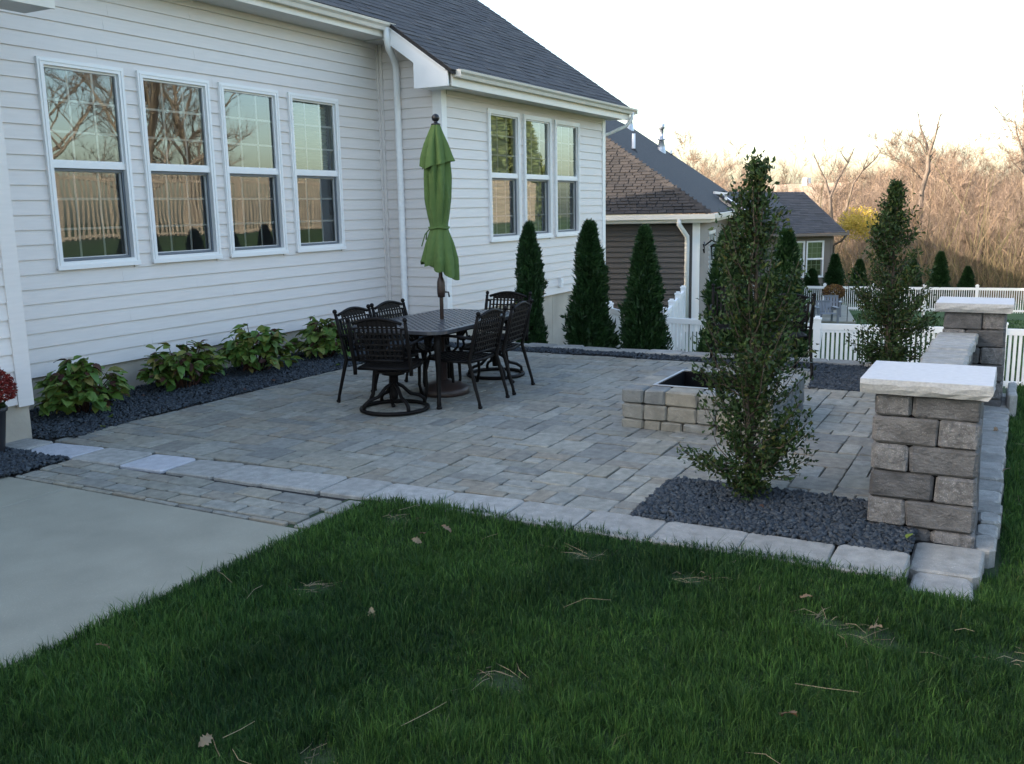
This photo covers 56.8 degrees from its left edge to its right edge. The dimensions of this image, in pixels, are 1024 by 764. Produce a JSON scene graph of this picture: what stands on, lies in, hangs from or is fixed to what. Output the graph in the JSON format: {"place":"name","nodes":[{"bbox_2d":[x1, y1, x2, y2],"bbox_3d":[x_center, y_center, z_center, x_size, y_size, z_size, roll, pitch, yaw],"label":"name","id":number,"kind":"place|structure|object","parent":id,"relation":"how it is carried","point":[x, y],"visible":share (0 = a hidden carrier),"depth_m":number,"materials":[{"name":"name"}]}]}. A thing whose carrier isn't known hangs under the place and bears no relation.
{"place":"outdoors","nodes":[
{"label":"outdoors","id":0,"kind":"place"},
{"bbox_2d":[5,338,1017,601],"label":"patio","id":1,"kind":"structure","parent":0,"point":[557,440],"depth_m":6.64,"materials":[{"name":"grey stone"}]},
{"bbox_2d":[332,304,423,406],"bbox_3d":[-1.198,-0.252,8.585,0.628,0.848,0.590,4,12,28],"label":"patio chair","id":2,"kind":"object","parent":1,"relation":"on","point":[357,311],"visible":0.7,"depth_m":8.53,"materials":[{"name":"brown metal"}]},
{"bbox_2d":[345,317,431,416],"bbox_3d":[-1.030,-0.171,8.110,0.607,0.842,0.664,2,11,14],"label":"patio chair","id":3,"kind":"object","parent":1,"relation":"on","point":[394,369],"visible":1,"depth_m":7.90,"materials":[{"name":"brown metal"}]},
{"bbox_2d":[370,298,450,390],"bbox_3d":[-0.943,-0.351,9.098,0.628,0.848,0.590,5,12,29],"label":"patio chair","id":4,"kind":"object","parent":1,"relation":"on","point":[394,306],"visible":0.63,"depth_m":9.13,"materials":[{"name":"brown metal"}]},
{"bbox_2d":[352,309,514,409],"bbox_3d":[-0.646,-0.239,8.866,0.980,0.710,1.660,4,12,28],"label":"dining table","id":5,"kind":"object","parent":1,"relation":"on","point":[431,324],"visible":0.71,"depth_m":8.45,"materials":[{"name":"brown metal"}]},
{"bbox_2d":[419,362,469,397],"bbox_3d":[-0.640,-0.070,8.890,0.480,0.350,0.480,4,12,28],"label":"umbrella base","id":6,"kind":"object","parent":1,"relation":"on","point":[449,388],"visible":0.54,"depth_m":8.77,"materials":[{"name":"brown metal"}]},
{"bbox_2d":[419,114,459,351],"bbox_3d":[-0.661,-1.298,8.673,0.348,2.244,0.351,4,12,28],"label":"patio umbrella","id":7,"kind":"object","parent":6,"relation":"on","point":[440,256],"visible":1,"depth_m":8.53,"materials":[{"name":"green fabric"}]},
{"bbox_2d":[0,335,918,554],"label":"gravel","id":8,"kind":"structure","parent":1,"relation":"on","point":[830,518],"depth_m":5.85,"materials":[{"name":"grey gravel"}]},
{"bbox_2d":[0,369,17,453],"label":"flower pot","id":9,"kind":"object","parent":8,"relation":"on","point":[9,389],"visible":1,"depth_m":6.89,"materials":[{"name":"red plant"}]},
{"bbox_2d":[33,355,134,416],"bbox_3d":[-3.759,0.046,8.292,0.806,0.567,0.911,-7,12,-28],"label":"hydrangea","id":10,"kind":"object","parent":8,"relation":"on","point":[72,387],"visible":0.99,"depth_m":8.15,"materials":[{"name":"green plant"}]},
{"bbox_2d":[136,339,229,391],"bbox_3d":[-3.295,-0.164,9.364,0.756,0.494,0.928,4,12,28],"label":"hydrangea","id":11,"kind":"object","parent":8,"relation":"on","point":[169,371],"visible":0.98,"depth_m":9.23,"materials":[{"name":"green plant"}]},
{"bbox_2d":[217,323,303,372],"bbox_3d":[-2.728,-0.370,10.238,0.898,0.541,0.830,-5,11,-21],"label":"hydrangea","id":12,"kind":"object","parent":8,"relation":"on","point":[236,352],"visible":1,"depth_m":10.08,"materials":[{"name":"green plant"}]},
{"bbox_2d":[286,316,358,358],"bbox_3d":[-2.230,-0.536,11.192,0.885,0.539,0.850,-3,11,-12],"label":"hydrangea","id":13,"kind":"object","parent":8,"relation":"on","point":[322,340],"visible":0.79,"depth_m":11.04,"materials":[{"name":"green plant"}]},
{"bbox_2d":[676,146,818,502],"bbox_3d":[1.365,-0.303,5.434,0.798,2.045,0.829,4,12,28],"label":"young tree","id":14,"kind":"object","parent":8,"relation":"on","point":[752,380],"visible":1,"depth_m":5.39,"materials":[{"name":"green plant"}]},
{"bbox_2d":[843,175,943,364],"bbox_3d":[3.892,-1.075,9.610,0.978,2.007,1.094,4,12,28],"label":"young tree","id":15,"kind":"object","parent":8,"relation":"on","point":[892,320],"visible":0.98,"depth_m":9.54,"materials":[{"name":"green plant"}]},
{"bbox_2d":[424,306,509,408],"bbox_3d":[-0.424,-0.243,8.451,0.628,0.848,0.590,4,12,27],"label":"patio chair","id":16,"kind":"object","parent":1,"relation":"on","point":[474,353],"visible":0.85,"depth_m":8.34,"materials":[{"name":"brown metal"}]},
{"bbox_2d":[458,299,534,394],"bbox_3d":[-0.168,-0.354,9.030,0.628,0.848,0.590,3,11,21],"label":"patio chair","id":17,"kind":"object","parent":1,"relation":"on","point":[515,329],"visible":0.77,"depth_m":8.91,"materials":[{"name":"brown metal"}]},
{"bbox_2d":[466,291,531,379],"bbox_3d":[-0.165,-0.490,9.754,0.607,0.842,0.664,4,12,26],"label":"patio chair","id":18,"kind":"object","parent":1,"relation":"on","point":[507,295],"visible":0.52,"depth_m":9.91,"materials":[{"name":"brown metal"}]},
{"bbox_2d":[622,366,804,439],"bbox_3d":[1.637,0.149,7.607,1.178,0.337,1.138,4,12,28],"label":"fire pit","id":19,"kind":"object","parent":1,"relation":"on","point":[666,399],"visible":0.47,"depth_m":7.28,"materials":[{"name":"stone"}]},
{"bbox_2d":[709,284,761,367],"bbox_3d":[2.418,-0.612,10.162,0.590,0.848,0.628,1,11,10],"label":"patio chair","id":20,"kind":"object","parent":1,"relation":"on","point":[721,326],"visible":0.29,"depth_m":10.38,"materials":[{"name":"brown metal"}]},
{"bbox_2d":[753,293,815,378],"bbox_3d":[2.687,-0.495,9.498,0.590,0.848,0.628,-1,10,3],"label":"patio chair","id":21,"kind":"object","parent":1,"relation":"on","point":[801,322],"visible":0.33,"depth_m":9.26,"materials":[{"name":"brown metal"}]},
{"bbox_2d":[860,360,996,548],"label":"stone pillar","id":22,"kind":"structure","parent":1,"relation":"on","point":[927,433],"depth_m":4.87,"materials":[{"name":"stone"}]},
{"bbox_2d":[920,332,978,365],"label":"seat wall","id":23,"kind":"structure","parent":1,"relation":"on","point":[953,348],"depth_m":7.28,"materials":[{"name":"stone"}]},
{"bbox_2d":[0,266,1023,763],"bbox_3d":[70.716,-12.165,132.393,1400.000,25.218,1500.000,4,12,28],"label":"ground","id":24,"kind":"structure","parent":0,"point":[1012,316],"depth_m":3.58,"materials":[{"name":"green plant"}]},
{"bbox_2d":[0,477,297,670],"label":"concrete slab","id":25,"kind":"structure","parent":24,"relation":"on","point":[69,557],"depth_m":4.88,"materials":[{"name":"grey concrete"}]},
{"bbox_2d":[198,733,212,746],"bbox_3d":[-0.977,1.142,3.018,0.043,0.016,0.068,42,22,4],"label":"fallen leaf","id":26,"kind":"object","parent":24,"relation":"on","point":[206,739],"visible":1,"depth_m":3.01,"materials":[{"name":"plant"}]},
{"bbox_2d":[0,0,637,442],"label":"house","id":27,"kind":"structure","parent":24,"relation":"on","point":[210,172],"depth_m":11.73,"materials":[{"name":"beige plastic"}]},
{"bbox_2d":[34,56,141,270],"bbox_3d":[-3.957,-2.009,8.842,0.112,1.866,0.925,4,12,28],"label":"window","id":28,"kind":"structure","parent":27,"relation":"in","point":[123,168],"depth_m":8.88,"materials":[{"name":"white plastic"}]},
{"bbox_2d":[135,70,222,262],"bbox_3d":[-3.445,-2.193,9.788,0.112,1.866,0.942,4,12,28],"label":"window","id":29,"kind":"structure","parent":27,"relation":"in","point":[208,170],"depth_m":9.84,"materials":[{"name":"white plastic"}]},
{"bbox_2d":[217,82,288,257],"bbox_3d":[-2.941,-2.373,10.718,0.112,1.866,0.936,4,12,28],"label":"window","id":30,"kind":"structure","parent":27,"relation":"in","point":[275,173],"depth_m":10.78,"materials":[{"name":"white plastic"}]},
{"bbox_2d":[286,92,346,252],"bbox_3d":[-2.456,-2.561,11.691,0.188,1.866,0.934,4,12,28],"label":"window","id":31,"kind":"structure","parent":27,"relation":"in","point":[306,123],"depth_m":11.74,"materials":[{"name":"white plastic"}]},
{"bbox_2d":[486,108,521,241],"bbox_3d":[-0.163,-3.012,13.906,0.188,1.866,0.966,4,12,28],"label":"window","id":32,"kind":"structure","parent":27,"relation":"in","point":[499,175],"depth_m":14.06,"materials":[{"name":"white plastic"}]},
{"bbox_2d":[522,114,553,238],"bbox_3d":[0.349,-3.196,14.849,0.188,1.866,0.966,4,12,28],"label":"window","id":33,"kind":"structure","parent":27,"relation":"in","point":[531,138],"depth_m":15.03,"materials":[{"name":"white plastic"}]},
{"bbox_2d":[553,119,579,236],"bbox_3d":[0.864,-3.380,15.801,0.188,1.866,0.970,4,12,28],"label":"window","id":34,"kind":"structure","parent":27,"relation":"in","point":[562,177],"depth_m":15.97,"materials":[{"name":"white plastic"}]},
{"bbox_2d":[512,220,548,343],"bbox_3d":[0.243,-1.149,12.235,0.499,1.901,0.487,4,12,28],"label":"arborvitae","id":35,"kind":"object","parent":24,"relation":"on","point":[529,273],"visible":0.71,"depth_m":12.09,"materials":[{"name":"green plant"}]},
{"bbox_2d":[560,218,620,348],"bbox_3d":[0.966,-1.115,11.944,0.750,1.897,0.785,8,14,40],"label":"arborvitae","id":36,"kind":"object","parent":24,"relation":"on","point":[589,322],"visible":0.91,"depth_m":11.77,"materials":[{"name":"green plant"}]},
{"bbox_2d":[213,468,1023,763],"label":"straw","id":37,"kind":"object","parent":24,"relation":"on","point":[314,583],"visible":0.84,"depth_m":3.77,"materials":[{"name":"beige plant"}]},
{"bbox_2d":[617,224,673,349],"bbox_3d":[1.627,-1.013,11.599,0.711,1.864,0.759,0,10,4],"label":"arborvitae","id":38,"kind":"object","parent":24,"relation":"on","point":[644,326],"visible":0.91,"depth_m":11.44,"materials":[{"name":"green plant"}]},
{"bbox_2d":[663,285,685,349],"bbox_3d":[3.112,-0.982,18.127,0.125,1.365,4.607,2,11,14],"label":"side fence","id":39,"kind":"object","parent":24,"relation":"on","point":[676,308],"visible":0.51,"depth_m":18.69,"materials":[{"name":"white plastic"}]},
{"bbox_2d":[605,120,787,331],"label":"neighbor house","id":40,"kind":"structure","parent":24,"relation":"on","point":[645,175],"depth_m":24.52,"materials":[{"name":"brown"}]},
{"bbox_2d":[708,229,715,279],"bbox_3d":[5.930,-3.392,28.256,0.080,2.340,2.380,2,11,16],"label":"patio door","id":41,"kind":"structure","parent":40,"relation":"in","point":[712,232],"depth_m":28.12,"materials":[{"name":"white plastic"}]},
{"bbox_2d":[666,139,731,214],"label":"bare tree","id":42,"kind":"object","parent":24,"relation":"on","point":[711,162],"visible":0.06,"depth_m":126.58,"materials":[{"name":"plant"}]},
{"bbox_2d":[657,135,742,214],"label":"bare tree","id":43,"kind":"object","parent":24,"relation":"on","point":[695,154],"visible":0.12,"depth_m":96.23,"materials":[{"name":"brown plant"}]},
{"bbox_2d":[649,121,768,214],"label":"bare tree","id":44,"kind":"object","parent":24,"relation":"on","point":[693,155],"visible":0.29,"depth_m":86.25,"materials":[{"name":"brown plant"}]},
{"bbox_2d":[693,225,753,353],"bbox_3d":[2.518,-0.935,11.137,0.807,1.814,0.770,2,11,16],"label":"arborvitae","id":45,"kind":"object","parent":24,"relation":"on","point":[707,294],"visible":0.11,"depth_m":11.04,"materials":[{"name":"green plant"}]},
{"bbox_2d":[714,150,779,190],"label":"bare tree","id":46,"kind":"object","parent":24,"relation":"on","point":[737,183],"visible":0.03,"depth_m":75.98,"materials":[{"name":"plant"}]},
{"bbox_2d":[719,147,777,190],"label":"bare tree","id":47,"kind":"object","parent":24,"relation":"on","point":[736,176],"visible":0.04,"depth_m":103.61,"materials":[{"name":"plant"}]},
{"bbox_2d":[719,192,848,304],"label":"wing house","id":48,"kind":"structure","parent":24,"relation":"on","point":[807,215],"depth_m":43.53,"materials":[{"name":"beige"}]},
{"bbox_2d":[796,241,804,277],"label":"window","id":49,"kind":"structure","parent":48,"relation":"in","point":[802,255],"depth_m":43.31,"materials":[{"name":"white plastic"}]},
{"bbox_2d":[805,241,823,276],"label":"window","id":50,"kind":"structure","parent":48,"relation":"in","point":[813,248],"depth_m":43.47,"materials":[{"name":"white plastic"}]},
{"bbox_2d":[763,129,812,184],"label":"bare tree","id":51,"kind":"object","parent":24,"relation":"on","point":[786,172],"visible":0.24,"depth_m":106.05,"materials":[{"name":"brown plant"}]},
{"bbox_2d":[766,226,812,357],"bbox_3d":[3.123,-0.880,10.883,0.761,1.822,0.713,-11,14,-43],"label":"arborvitae","id":52,"kind":"object","parent":24,"relation":"on","point":[788,248],"visible":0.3,"depth_m":10.70,"materials":[{"name":"green plant"}]},
{"bbox_2d":[803,268,819,301],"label":"arborvitae","id":53,"kind":"object","parent":24,"relation":"on","point":[813,280],"visible":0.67,"depth_m":39.93,"materials":[{"name":"green plant"}]},
{"bbox_2d":[608,301,1023,387],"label":"picket fence","id":54,"kind":"object","parent":24,"relation":"on","point":[818,325],"visible":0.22,"depth_m":14.55,"materials":[{"name":"white plastic"}]},
{"bbox_2d":[768,177,864,258],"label":"house","id":55,"kind":"structure","parent":24,"relation":"on","point":[806,189],"depth_m":95.13,"materials":[{"name":"beige"}]},
{"bbox_2d":[808,305,854,323],"bbox_3d":[9.225,-1.953,27.632,1.240,0.150,4.300,2,11,16],"label":"paving pad","id":56,"kind":"object","parent":24,"relation":"on","point":[843,318],"visible":0.44,"depth_m":26.37,"materials":[{"name":"concrete"}]},
{"bbox_2d":[813,300,839,322],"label":"garden chair","id":57,"kind":"object","parent":56,"relation":"on","point":[820,308],"visible":0.91,"depth_m":25.57,"materials":[{"name":"grey plastic"}]},
{"bbox_2d":[820,295,841,316],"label":"garden chair","id":58,"kind":"object","parent":56,"relation":"on","point":[833,301],"visible":0.58,"depth_m":26.91,"materials":[{"name":"grey plastic"}]},
{"bbox_2d":[822,284,845,308],"bbox_3d":[9.681,-2.556,28.485,0.702,0.810,0.713,4,12,28],"label":"mum planter","id":59,"kind":"object","parent":56,"relation":"on","point":[839,290],"visible":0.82,"depth_m":28.32,"materials":[{"name":"orange plant"}]},
{"bbox_2d":[820,253,846,303],"bbox_3d":[13.713,-4.396,40.211,1.245,2.189,1.189,6,13,35],"label":"arborvitae","id":60,"kind":"object","parent":24,"relation":"on","point":[834,273],"visible":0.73,"depth_m":39.94,"materials":[{"name":"green plant"}]},
{"bbox_2d":[778,151,891,241],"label":"bare tree","id":61,"kind":"object","parent":24,"relation":"on","point":[813,195],"visible":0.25,"depth_m":89.44,"materials":[{"name":"brown plant"}]},
{"bbox_2d":[813,144,875,256],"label":"bare tree","id":62,"kind":"object","parent":24,"relation":"on","point":[846,189],"visible":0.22,"depth_m":75.41,"materials":[{"name":"brown plant"}]},
{"bbox_2d":[817,129,874,192],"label":"bare tree","id":63,"kind":"object","parent":24,"relation":"on","point":[833,173],"visible":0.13,"depth_m":114.16,"materials":[{"name":"brown plant"}]},
{"bbox_2d":[825,191,867,266],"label":"bare tree","id":64,"kind":"object","parent":24,"relation":"on","point":[837,218],"visible":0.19,"depth_m":66.52,"materials":[{"name":"brown plant"}]},
{"bbox_2d":[803,163,890,189],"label":"bare tree","id":65,"kind":"object","parent":24,"relation":"on","point":[853,175],"visible":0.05,"depth_m":113.77,"materials":[{"name":"plant"}]},
{"bbox_2d":[809,141,886,244],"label":"forked bare tree","id":66,"kind":"object","parent":24,"relation":"on","point":[830,193],"visible":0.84,"depth_m":59.96,"materials":[{"name":"brown plant"}]},
{"bbox_2d":[818,155,877,253],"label":"bare tree","id":67,"kind":"object","parent":24,"relation":"on","point":[844,187],"visible":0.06,"depth_m":81.25,"materials":[{"name":"plant"}]},
{"bbox_2d":[814,177,891,247],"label":"bare tree","id":68,"kind":"object","parent":24,"relation":"on","point":[842,203],"visible":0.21,"depth_m":74.32,"materials":[{"name":"brown plant"}]},
{"bbox_2d":[846,258,867,303],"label":"arborvitae","id":69,"kind":"object","parent":24,"relation":"on","point":[860,263],"visible":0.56,"depth_m":42.94,"materials":[{"name":"green plant"}]},
{"bbox_2d":[837,205,878,281],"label":"yellow tree","id":70,"kind":"object","parent":24,"relation":"on","point":[857,223],"visible":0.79,"depth_m":46.40,"materials":[{"name":"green plant"}]},
{"bbox_2d":[702,102,1023,302],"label":"brush","id":71,"kind":"object","parent":24,"relation":"on","point":[1012,280],"visible":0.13,"depth_m":53.32,"materials":[{"name":"brown plant"}]},
{"bbox_2d":[841,156,922,282],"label":"bare tree","id":72,"kind":"object","parent":24,"relation":"on","point":[872,201],"visible":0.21,"depth_m":56.52,"materials":[{"name":"brown plant"}]},
{"bbox_2d":[849,155,922,251],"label":"bare tree","id":73,"kind":"object","parent":24,"relation":"on","point":[865,184],"visible":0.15,"depth_m":62.38,"materials":[{"name":"brown plant"}]},
{"bbox_2d":[753,283,1023,316],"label":"back fence","id":74,"kind":"object","parent":24,"relation":"on","point":[977,289],"visible":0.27,"depth_m":34.61,"materials":[{"name":"white plastic"}]},
{"bbox_2d":[859,196,948,279],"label":"bare tree","id":75,"kind":"object","parent":24,"relation":"on","point":[918,215],"visible":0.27,"depth_m":54.89,"materials":[{"name":"brown plant"}]},
{"bbox_2d":[898,257,923,307],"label":"arborvitae","id":76,"kind":"object","parent":24,"relation":"on","point":[916,277],"visible":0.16,"depth_m":41.91,"materials":[{"name":"plant"}]},
{"bbox_2d":[848,110,998,224],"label":"bare tree","id":77,"kind":"object","parent":24,"relation":"on","point":[896,144],"visible":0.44,"depth_m":85.74,"materials":[{"name":"brown plant"}]},
{"bbox_2d":[905,191,948,252],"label":"bare tree","id":78,"kind":"object","parent":24,"relation":"on","point":[930,218],"visible":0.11,"depth_m":66.58,"materials":[{"name":"plant"}]},
{"bbox_2d":[901,107,954,262],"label":"tall bare tree","id":79,"kind":"object","parent":24,"relation":"on","point":[927,169],"visible":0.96,"depth_m":61.74,"materials":[{"name":"brown plant"}]},
{"bbox_2d":[865,120,1007,234],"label":"bare tree","id":80,"kind":"object","parent":24,"relation":"on","point":[914,153],"visible":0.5,"depth_m":83.85,"materials":[{"name":"brown plant"}]},
{"bbox_2d":[922,207,950,264],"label":"bare tree","id":81,"kind":"object","parent":24,"relation":"on","point":[938,228],"visible":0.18,"depth_m":63.09,"materials":[{"name":"plant"}]},
{"bbox_2d":[925,250,952,308],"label":"arborvitae","id":82,"kind":"object","parent":24,"relation":"on","point":[939,276],"visible":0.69,"depth_m":40.96,"materials":[{"name":"green plant"}]},
{"bbox_2d":[911,154,977,240],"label":"bare tree","id":83,"kind":"object","parent":24,"relation":"on","point":[931,195],"visible":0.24,"depth_m":74.75,"materials":[{"name":"brown plant"}]},
{"bbox_2d":[903,138,1005,236],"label":"bare tree","id":84,"kind":"object","parent":24,"relation":"on","point":[929,182],"visible":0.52,"depth_m":73.21,"materials":[{"name":"brown plant"}]},
{"bbox_2d":[915,148,1010,250],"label":"bare tree","id":85,"kind":"object","parent":24,"relation":"on","point":[961,183],"visible":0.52,"depth_m":68.86,"materials":[{"name":"brown plant"}]},
{"bbox_2d":[956,265,978,296],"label":"arborvitae","id":86,"kind":"object","parent":24,"relation":"on","point":[966,279],"visible":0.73,"depth_m":40.94,"materials":[{"name":"green plant"}]},
{"bbox_2d":[940,203,994,274],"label":"bare tree","id":87,"kind":"object","parent":24,"relation":"on","point":[980,224],"visible":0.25,"depth_m":62.50,"materials":[{"name":"brown plant"}]},
{"bbox_2d":[935,296,1014,406],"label":"stone pillar","id":88,"kind":"structure","parent":24,"relation":"on","point":[984,319],"depth_m":8.12,"materials":[{"name":"stone"}]},
{"bbox_2d":[936,221,1018,283],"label":"bare tree","id":89,"kind":"object","parent":24,"relation":"on","point":[963,238],"visible":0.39,"depth_m":59.93,"materials":[{"name":"brown plant"}]},
{"bbox_2d":[933,163,1021,238],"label":"bare tree","id":90,"kind":"object","parent":24,"relation":"on","point":[971,194],"visible":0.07,"depth_m":76.22,"materials":[{"name":"plant"}]},
{"bbox_2d":[938,131,1017,203],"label":"bare tree","id":91,"kind":"object","parent":24,"relation":"on","point":[989,157],"visible":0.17,"depth_m":128.68,"materials":[{"name":"brown plant"}]},
{"bbox_2d":[976,224,988,287],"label":"broken trunk","id":92,"kind":"object","parent":24,"relation":"on","point":[978,230],"visible":0.37,"depth_m":57.86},
{"bbox_2d":[949,148,1021,211],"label":"bare tree","id":93,"kind":"object","parent":24,"relation":"on","point":[1004,169],"visible":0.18,"depth_m":88.42,"materials":[{"name":"brown plant"}]},
{"bbox_2d":[950,158,1021,229],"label":"bare tree","id":94,"kind":"object","parent":24,"relation":"on","point":[1001,183],"visible":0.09,"depth_m":85.09,"materials":[{"name":"plant"}]},
{"bbox_2d":[958,163,1016,255],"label":"bare tree","id":95,"kind":"object","parent":24,"relation":"on","point":[982,209],"visible":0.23,"depth_m":68.58,"materials":[{"name":"brown plant"}]},
{"bbox_2d":[969,196,1019,296],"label":"bare tree","id":96,"kind":"object","parent":24,"relation":"on","point":[992,236],"visible":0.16,"depth_m":61.79,"materials":[{"name":"brown plant"}]},
{"bbox_2d":[968,143,1020,190],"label":"bare tree","id":97,"kind":"object","parent":24,"relation":"on","point":[996,162],"visible":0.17,"depth_m":134.95,"materials":[{"name":"plant"}]},
{"bbox_2d":[970,90,1022,221],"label":"bare tree","id":98,"kind":"object","parent":24,"relation":"on","point":[1002,118],"visible":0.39,"depth_m":83.99,"materials":[{"name":"brown plant"}]},
{"bbox_2d":[978,172,1023,299],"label":"bare tree","id":99,"kind":"object","parent":24,"relation":"on","point":[1008,205],"visible":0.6,"depth_m":56.94,"materials":[{"name":"brown plant"}]},
{"bbox_2d":[980,182,1023,296],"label":"bare tree","id":100,"kind":"object","parent":24,"relation":"on","point":[1018,222],"visible":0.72,"depth_m":55.86,"materials":[{"name":"brown plant"}]},
{"bbox_2d":[987,111,1021,208],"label":"bare tree","id":101,"kind":"object","parent":24,"relation":"on","point":[1008,126],"visible":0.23,"depth_m":91.94,"materials":[{"name":"brown plant"}]},
{"bbox_2d":[987,99,1022,164],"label":"bare tree","id":102,"kind":"object","parent":24,"relation":"on","point":[1004,151],"visible":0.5,"depth_m":95.48,"materials":[{"name":"plant"}]},
{"bbox_2d":[1004,63,1023,229],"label":"tree","id":103,"kind":"object","parent":24,"relation":"on","point":[1022,154],"visible":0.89,"depth_m":64.09,"materials":[{"name":"brown plant"}]},
{"bbox_2d":[478,0,1023,215],"label":"sky","id":104,"kind":"structure","parent":0,"point":[718,68],"materials":[{"name":"white"}]},
{"bbox_2d":[681,314,1023,387],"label":"grass","id":105,"kind":"structure","parent":0,"point":[1012,324],"depth_m":22.47,"materials":[{"name":"green plant"}]},
{"bbox_2d":[997,382,1023,582],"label":"grass","id":106,"kind":"structure","parent":0,"point":[1014,483],"depth_m":5.79,"materials":[{"name":"green plant"}]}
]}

